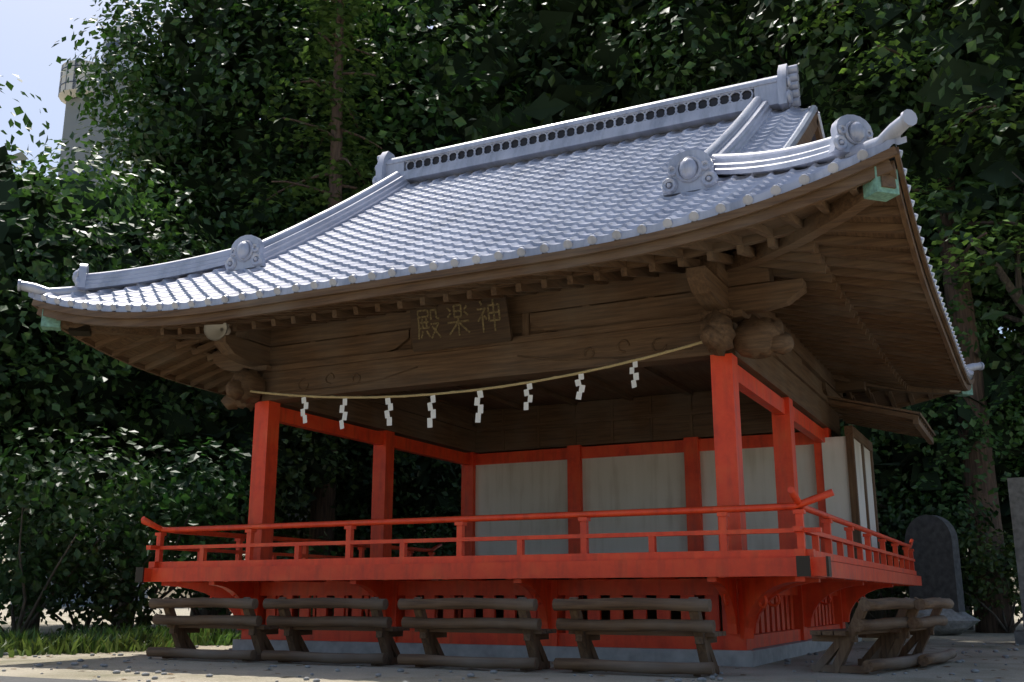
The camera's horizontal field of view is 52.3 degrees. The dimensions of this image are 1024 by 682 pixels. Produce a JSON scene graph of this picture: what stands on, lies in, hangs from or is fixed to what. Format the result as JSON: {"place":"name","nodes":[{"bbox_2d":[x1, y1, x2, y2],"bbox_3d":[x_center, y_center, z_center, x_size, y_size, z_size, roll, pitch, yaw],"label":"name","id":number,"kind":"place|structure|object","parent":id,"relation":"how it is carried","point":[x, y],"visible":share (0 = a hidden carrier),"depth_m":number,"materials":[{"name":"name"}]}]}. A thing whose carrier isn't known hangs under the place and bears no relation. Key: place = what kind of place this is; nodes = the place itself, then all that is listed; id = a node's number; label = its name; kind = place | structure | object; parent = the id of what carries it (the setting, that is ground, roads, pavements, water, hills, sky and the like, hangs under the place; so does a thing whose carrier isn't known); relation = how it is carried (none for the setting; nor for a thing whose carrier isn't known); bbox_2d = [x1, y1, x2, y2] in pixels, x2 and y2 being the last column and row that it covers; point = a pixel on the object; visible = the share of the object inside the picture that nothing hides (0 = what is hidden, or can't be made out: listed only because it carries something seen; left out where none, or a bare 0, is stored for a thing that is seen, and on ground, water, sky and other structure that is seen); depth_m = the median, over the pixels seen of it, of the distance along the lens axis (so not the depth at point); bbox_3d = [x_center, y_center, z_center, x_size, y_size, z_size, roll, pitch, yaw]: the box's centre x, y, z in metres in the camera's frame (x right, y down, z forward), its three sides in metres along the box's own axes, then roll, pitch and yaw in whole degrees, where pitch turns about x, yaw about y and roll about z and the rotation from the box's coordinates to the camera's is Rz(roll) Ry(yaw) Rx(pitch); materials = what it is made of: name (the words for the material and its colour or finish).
{"place":"outdoors","nodes":[
{"label":"outdoors","id":0,"kind":"place"},
{"bbox_2d":[10,22,153,605],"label":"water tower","id":1,"kind":"structure","parent":0,"point":[71,122],"depth_m":118.98,"materials":[{"name":"grey concrete"}]},
{"bbox_2d":[0,0,1019,598],"label":"sky","id":2,"kind":"structure","parent":0,"point":[29,29],"materials":[{"name":"white"}]},
{"bbox_2d":[0,600,1023,681],"bbox_3d":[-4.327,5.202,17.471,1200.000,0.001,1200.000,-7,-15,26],"label":"ground","id":3,"kind":"structure","parent":0,"point":[253,671],"depth_m":12.92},
{"bbox_2d":[0,626,32,641],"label":"grass tuft","id":4,"kind":"object","parent":3,"relation":"on","point":[6,630],"visible":0.12,"depth_m":17.52,"materials":[{"name":"green plant"}]},
{"bbox_2d":[0,627,46,647],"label":"grass tuft","id":5,"kind":"object","parent":3,"relation":"on","point":[34,636],"visible":0.27,"depth_m":17.06,"materials":[{"name":"green plant"}]},
{"bbox_2d":[0,639,48,657],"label":"grass tuft","id":6,"kind":"object","parent":3,"relation":"on","point":[12,653],"visible":0.74,"depth_m":16.17,"materials":[{"name":"green plant"}]},
{"bbox_2d":[0,626,57,649],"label":"grass tuft","id":7,"kind":"object","parent":3,"relation":"on","point":[15,636],"visible":0.27,"depth_m":17.10,"materials":[{"name":"green plant"}]},
{"bbox_2d":[0,635,64,654],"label":"grass tuft","id":8,"kind":"object","parent":3,"relation":"on","point":[21,647],"visible":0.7,"depth_m":16.54,"materials":[{"name":"green plant"}]},
{"bbox_2d":[0,676,117,681],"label":"paving slab","id":9,"kind":"structure","parent":3,"relation":"on","point":[15,679],"depth_m":10.33,"materials":[{"name":"grey stone"}]},
{"bbox_2d":[45,626,82,643],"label":"grass tuft","id":10,"kind":"object","parent":3,"relation":"on","point":[60,631],"visible":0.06,"depth_m":19.44,"materials":[{"name":"green plant"}]},
{"bbox_2d":[21,630,123,654],"bbox_3d":[-7.299,4.920,17.081,1.482,0.384,1.390,-8,-16,29],"label":"grass tuft","id":11,"kind":"object","parent":3,"relation":"on","point":[60,648],"visible":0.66,"depth_m":16.73,"materials":[{"name":"green plant"}]},
{"bbox_2d":[50,623,107,640],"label":"grass tuft","id":12,"kind":"object","parent":3,"relation":"on","point":[73,632],"visible":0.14,"depth_m":18.59,"materials":[{"name":"green plant"}]},
{"bbox_2d":[47,632,119,654],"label":"grass tuft","id":13,"kind":"object","parent":3,"relation":"on","point":[68,648],"visible":0.66,"depth_m":16.97,"materials":[{"name":"green plant"}]},
{"bbox_2d":[0,426,172,633],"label":"bush","id":14,"kind":"object","parent":3,"relation":"on","point":[78,471],"visible":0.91,"depth_m":19.65,"materials":[{"name":"green plant"}]},
{"bbox_2d":[0,254,172,625],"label":"broadleaf tree","id":15,"kind":"object","parent":3,"relation":"on","point":[120,604],"visible":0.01,"depth_m":33.52,"materials":[{"name":"green plant"}]},
{"bbox_2d":[0,74,176,562],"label":"broadleaf tree","id":16,"kind":"object","parent":3,"relation":"on","point":[49,259],"visible":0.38,"depth_m":24.42,"materials":[{"name":"green plant"}]},
{"bbox_2d":[0,509,176,633],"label":"bush","id":17,"kind":"object","parent":3,"relation":"on","point":[98,552],"visible":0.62,"depth_m":20.51,"materials":[{"name":"green plant"}]},
{"bbox_2d":[62,630,118,652],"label":"grass tuft","id":18,"kind":"object","parent":3,"relation":"on","point":[93,644],"visible":0.36,"depth_m":17.21,"materials":[{"name":"green plant"}]},
{"bbox_2d":[77,625,115,639],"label":"grass tuft","id":19,"kind":"object","parent":3,"relation":"on","point":[96,632],"visible":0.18,"depth_m":17.97,"materials":[{"name":"green plant"}]},
{"bbox_2d":[78,621,122,630],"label":"grass tuft","id":20,"kind":"object","parent":3,"relation":"on","point":[102,626],"visible":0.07,"depth_m":20.68,"materials":[{"name":"green plant"}]},
{"bbox_2d":[78,622,169,645],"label":"grass tuft","id":21,"kind":"object","parent":3,"relation":"on","point":[123,629],"visible":0.11,"depth_m":18.86,"materials":[{"name":"green plant"}]},
{"bbox_2d":[0,139,252,631],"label":"broadleaf tree","id":22,"kind":"object","parent":3,"relation":"on","point":[84,360],"visible":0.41,"depth_m":25.64,"materials":[{"name":"green plant"}]},
{"bbox_2d":[0,436,252,630],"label":"bush","id":23,"kind":"object","parent":3,"relation":"on","point":[188,496],"visible":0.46,"depth_m":22.46,"materials":[{"name":"green plant"}]},
{"bbox_2d":[99,640,161,651],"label":"grass tuft","id":24,"kind":"object","parent":3,"relation":"on","point":[131,647],"visible":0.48,"depth_m":17.54,"materials":[{"name":"green plant"}]},
{"bbox_2d":[108,626,165,650],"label":"grass tuft","id":25,"kind":"object","parent":3,"relation":"on","point":[122,638],"visible":0.47,"depth_m":18.00,"materials":[{"name":"green plant"}]},
{"bbox_2d":[115,632,173,651],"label":"grass tuft","id":26,"kind":"object","parent":3,"relation":"on","point":[138,647],"visible":0.58,"depth_m":17.77,"materials":[{"name":"green plant"}]},
{"bbox_2d":[122,624,195,647],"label":"grass tuft","id":27,"kind":"object","parent":3,"relation":"on","point":[193,638],"visible":0.27,"depth_m":18.58,"materials":[{"name":"green plant"}]},
{"bbox_2d":[139,624,220,640],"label":"grass tuft","id":28,"kind":"object","parent":3,"relation":"on","point":[217,630],"visible":0.1,"depth_m":20.15,"materials":[{"name":"green plant"}]},
{"bbox_2d":[188,628,219,645],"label":"grass tuft","id":29,"kind":"object","parent":3,"relation":"on","point":[199,638],"visible":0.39,"depth_m":19.78,"materials":[{"name":"green plant"}]},
{"bbox_2d":[0,215,416,628],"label":"broadleaf tree","id":30,"kind":"object","parent":3,"relation":"on","point":[307,468],"visible":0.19,"depth_m":27.79,"materials":[{"name":"green plant"}]},
{"bbox_2d":[146,597,279,660],"bbox_3d":[-4.302,4.214,15.240,1.965,0.914,0.853,-7,-15,27],"label":"bench","id":31,"kind":"object","parent":3,"relation":"on","point":[180,627],"visible":0.94,"depth_m":14.96,"materials":[{"name":"brown wood"}]},
{"bbox_2d":[197,631,240,645],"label":"grass tuft","id":32,"kind":"object","parent":3,"relation":"on","point":[222,640],"visible":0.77,"depth_m":19.65,"materials":[{"name":"green plant"}]},
{"bbox_2d":[109,458,341,631],"bbox_3d":[-7.074,5.089,25.539,5.285,4.129,5.626,-9,-16,31],"label":"bush","id":33,"kind":"object","parent":3,"relation":"on","point":[155,516],"visible":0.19,"depth_m":25.02,"materials":[{"name":"green plant"}]},
{"bbox_2d":[214,629,241,642],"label":"grass tuft","id":34,"kind":"object","parent":3,"relation":"on","point":[229,630],"visible":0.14,"depth_m":20.41,"materials":[{"name":"green plant"}]},
{"bbox_2d":[49,0,421,615],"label":"tall broadleaf tree","id":35,"kind":"object","parent":3,"relation":"on","point":[197,134],"visible":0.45,"depth_m":36.70,"materials":[{"name":"green plant"}]},
{"bbox_2d":[209,0,411,616],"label":"cedar tree","id":36,"kind":"object","parent":3,"relation":"on","point":[338,106],"visible":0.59,"depth_m":34.48,"materials":[{"name":"green plant"}]},
{"bbox_2d":[261,597,409,665],"bbox_3d":[-2.395,3.994,14.345,1.965,0.914,0.853,-7,-15,25],"label":"bench","id":37,"kind":"object","parent":3,"relation":"on","point":[296,628],"visible":0.95,"depth_m":14.06,"materials":[{"name":"brown wood"}]},
{"bbox_2d":[281,509,417,615],"bbox_3d":[-5.000,6.794,31.700,5.114,3.754,4.804,-12,-18,41],"label":"bush","id":38,"kind":"object","parent":3,"relation":"on","point":[300,532],"visible":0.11,"depth_m":32.14,"materials":[{"name":"green plant"}]},
{"bbox_2d":[273,506,459,617],"bbox_3d":[-4.576,8.272,40.434,10.000,5.000,6.200,-2,-14,6],"label":"bush","id":39,"kind":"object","parent":3,"relation":"on","point":[296,515],"depth_m":38.34,"materials":[{"name":"green plant"}]},
{"bbox_2d":[273,435,461,557],"bbox_3d":[-3.867,4.085,35.610,11.207,11.453,11.428,4,-14,-16],"label":"broadleaf tree","id":40,"kind":"object","parent":3,"relation":"on","point":[419,482],"visible":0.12,"depth_m":33.37,"materials":[{"name":"green plant"}]},
{"bbox_2d":[324,535,436,614],"bbox_3d":[-3.679,7.030,30.415,3.394,2.683,3.481,-7,-15,26],"label":"bush","id":41,"kind":"object","parent":3,"relation":"on","point":[395,553],"visible":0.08,"depth_m":30.04,"materials":[{"name":"green plant"}]},
{"bbox_2d":[336,502,460,580],"bbox_3d":[-3.241,6.949,32.328,5.114,3.754,4.804,-4,-15,18],"label":"bush","id":42,"kind":"object","parent":3,"relation":"on","point":[445,528],"visible":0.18,"depth_m":31.35,"materials":[{"name":"green plant"}]},
{"bbox_2d":[259,0,581,475],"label":"broadleaf tree","id":43,"kind":"object","parent":3,"relation":"on","point":[463,78],"visible":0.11,"depth_m":40.07,"materials":[{"name":"green plant"}]},
{"bbox_2d":[397,597,556,670],"bbox_3d":[-0.424,3.760,13.393,1.965,0.914,0.853,-7,-15,27],"label":"bench","id":44,"kind":"object","parent":3,"relation":"on","point":[525,624],"visible":0.99,"depth_m":13.11,"materials":[{"name":"brown wood"}]},
{"bbox_2d":[2,641,1023,681],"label":"ground litter","id":45,"kind":"object","parent":3,"relation":"on","point":[700,679],"visible":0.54,"depth_m":12.70,"materials":[{"name":"brown plant"}]},
{"bbox_2d":[343,0,716,186],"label":"broadleaf tree","id":46,"kind":"object","parent":3,"relation":"on","point":[494,51],"visible":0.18,"depth_m":38.64,"materials":[{"name":"green plant"}]},
{"bbox_2d":[232,638,861,666],"bbox_3d":[1.292,5.596,19.495,8.720,0.200,9.200,-7,-15,26],"label":"foundation","id":47,"kind":"object","parent":3,"relation":"on","point":[754,657],"visible":0.37,"depth_m":15.13,"materials":[{"name":"grey concrete"}]},
{"bbox_2d":[141,353,921,649],"bbox_3d":[1.526,3.654,20.455,11.388,4.030,12.918,-7,-15,26],"label":"wooden railing frame","id":48,"kind":"object","parent":47,"relation":"on","point":[769,597],"visible":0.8,"depth_m":15.94,"materials":[{"name":"red wood"}]},
{"bbox_2d":[135,556,831,582],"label":"kaguraden beam caps","id":49,"kind":"object","parent":48,"relation":"attached to","point":[803,567],"visible":1,"depth_m":12.42,"materials":[{"name":"black metal"}]},
{"bbox_2d":[32,112,974,453],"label":"roof eaves","id":50,"kind":"object","parent":48,"relation":"on","point":[808,298],"visible":0.91,"depth_m":16.46,"materials":[{"name":"brown wood"}]},
{"bbox_2d":[68,325,91,336],"bbox_3d":[-7.344,-0.288,17.782,0.340,0.410,0.239,2,-14,-8],"label":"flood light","id":51,"kind":"object","parent":50,"relation":"attached to","point":[84,330],"visible":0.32,"depth_m":17.68,"materials":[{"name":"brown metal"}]},
{"bbox_2d":[204,323,230,340],"bbox_3d":[-4.691,-0.214,16.917,0.408,0.498,0.442,-7,-15,26],"label":"loudspeaker","id":52,"kind":"object","parent":50,"relation":"attached to","point":[216,332],"visible":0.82,"depth_m":16.86,"materials":[{"name":"grey"}]},
{"bbox_2d":[410,295,512,351],"bbox_3d":[-0.836,-0.396,16.572,1.780,0.973,0.276,-7,-15,26],"label":"sign","id":53,"kind":"object","parent":50,"relation":"attached to","point":[472,323],"visible":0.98,"depth_m":16.50,"materials":[{"name":"brown wood"}]},
{"bbox_2d":[250,341,702,428],"bbox_3d":[-0.927,0.847,16.079,8.326,0.940,0.054,-7,-15,26],"label":"shimenawa rope","id":54,"kind":"object","parent":50,"relation":"attached to","point":[580,374],"visible":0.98,"depth_m":15.85,"materials":[{"name":"wicker"}]},
{"bbox_2d":[28,106,973,378],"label":"roof tiles","id":55,"kind":"object","parent":50,"relation":"attached to","point":[580,198],"visible":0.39,"depth_m":16.87,"materials":[{"name":"silver ceramic"}]},
{"bbox_2d":[17,63,984,370],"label":"roof ridges","id":56,"kind":"object","parent":50,"relation":"on","point":[751,105],"visible":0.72,"depth_m":19.58,"materials":[{"name":"silver ceramic"}]},
{"bbox_2d":[41,166,972,396],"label":"hip rafter caps","id":57,"kind":"object","parent":50,"relation":"attached to","point":[873,189],"visible":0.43,"depth_m":11.84,"materials":[{"name":"green metal"}]},
{"bbox_2d":[476,395,935,630],"bbox_3d":[4.075,4.043,23.396,10.200,4.679,3.200,-7,-15,26],"label":"kaguraden annex timber","id":58,"kind":"object","parent":48,"relation":"attached to","point":[888,418],"visible":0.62,"depth_m":21.63,"materials":[{"name":"brown wood"}]},
{"bbox_2d":[383,0,776,125],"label":"broadleaf tree","id":59,"kind":"object","parent":3,"relation":"on","point":[605,55],"visible":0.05,"depth_m":38.90,"materials":[{"name":"green plant"}]},
{"bbox_2d":[552,597,725,676],"bbox_3d":[1.550,3.536,12.483,1.965,0.914,0.853,-7,-16,28],"label":"bench","id":60,"kind":"object","parent":3,"relation":"on","point":[704,633],"visible":0.98,"depth_m":12.20,"materials":[{"name":"brown wood"}]},
{"bbox_2d":[477,0,914,133],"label":"broadleaf tree","id":61,"kind":"object","parent":3,"relation":"on","point":[646,9],"visible":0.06,"depth_m":37.57,"materials":[{"name":"green plant"}]},
{"bbox_2d":[595,0,936,624],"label":"broadleaf tree","id":62,"kind":"object","parent":3,"relation":"on","point":[771,12],"visible":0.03,"depth_m":34.56,"materials":[{"name":"green plant"}]},
{"bbox_2d":[616,0,1023,334],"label":"broadleaf tree","id":63,"kind":"object","parent":3,"relation":"on","point":[815,92],"visible":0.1,"depth_m":32.60,"materials":[{"name":"green plant"}]},
{"bbox_2d":[810,597,922,673],"bbox_3d":[4.468,3.689,13.104,0.853,0.914,1.965,-11,-17,37],"label":"bench","id":64,"kind":"object","parent":3,"relation":"on","point":[845,639],"visible":0.93,"depth_m":12.57,"materials":[{"name":"brown wood"}]},
{"bbox_2d":[734,0,1023,369],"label":"broadleaf tree","id":65,"kind":"object","parent":3,"relation":"on","point":[979,48],"visible":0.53,"depth_m":28.42,"materials":[{"name":"green plant"}]},
{"bbox_2d":[772,9,1022,348],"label":"broadleaf tree","id":66,"kind":"object","parent":3,"relation":"on","point":[967,231],"visible":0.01,"depth_m":29.77,"materials":[{"name":"green plant"}]},
{"bbox_2d":[775,0,1023,632],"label":"cedar tree","id":67,"kind":"object","parent":3,"relation":"on","point":[988,623],"visible":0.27,"depth_m":27.92,"materials":[{"name":"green plant"}]},
{"bbox_2d":[853,491,967,618],"bbox_3d":[10.558,6.324,29.787,4.804,3.754,5.114,6,-15,-23],"label":"bush","id":68,"kind":"object","parent":3,"relation":"on","point":[874,594],"visible":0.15,"depth_m":28.81,"materials":[{"name":"green plant"}]},
{"bbox_2d":[866,597,956,666],"bbox_3d":[5.449,3.971,14.254,0.853,0.914,1.965,-9,-16,31],"label":"bench","id":69,"kind":"object","parent":3,"relation":"on","point":[921,630],"visible":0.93,"depth_m":13.86,"materials":[{"name":"brown wood"}]},
{"bbox_2d":[839,279,1020,617],"bbox_3d":[11.535,3.530,33.352,11.207,11.453,11.428,3,-14,-11],"label":"broadleaf tree","id":70,"kind":"object","parent":3,"relation":"on","point":[895,444],"visible":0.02,"depth_m":28.95,"materials":[{"name":"green plant"}]},
{"bbox_2d":[840,282,1023,629],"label":"broadleaf tree","id":71,"kind":"object","parent":3,"relation":"on","point":[1003,393],"visible":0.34,"depth_m":28.22,"materials":[{"name":"green plant"}]},
{"bbox_2d":[905,515,980,635],"bbox_3d":[10.240,5.664,25.293,1.868,2.864,1.379,-7,-15,26],"label":"memorial stone","id":72,"kind":"object","parent":3,"relation":"on","point":[936,556],"visible":0.6,"depth_m":25.07,"materials":[{"name":"grey stone"}]},
{"bbox_2d":[877,485,1015,611],"bbox_3d":[11.733,5.956,28.291,4.804,3.754,5.114,0,-14,1],"label":"bush","id":73,"kind":"object","parent":3,"relation":"on","point":[961,525],"visible":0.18,"depth_m":27.06,"materials":[{"name":"green plant"}]},
{"bbox_2d":[958,525,1022,632],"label":"bush","id":74,"kind":"object","parent":3,"relation":"on","point":[1006,573],"visible":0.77,"depth_m":26.21,"materials":[{"name":"green plant"}]},
{"bbox_2d":[983,293,1023,601],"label":"broadleaf tree","id":75,"kind":"object","parent":3,"relation":"on","point":[1015,345],"visible":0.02,"depth_m":32.29,"materials":[{"name":"green plant"}]},
{"bbox_2d":[1007,477,1023,644],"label":"stone pillar","id":76,"kind":"structure","parent":3,"relation":"on","point":[1016,491],"depth_m":20.59,"materials":[{"name":"stone"}]},
{"bbox_2d":[475,436,877,561],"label":"wall panels","id":77,"kind":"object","parent":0,"point":[650,481],"depth_m":22.78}
]}

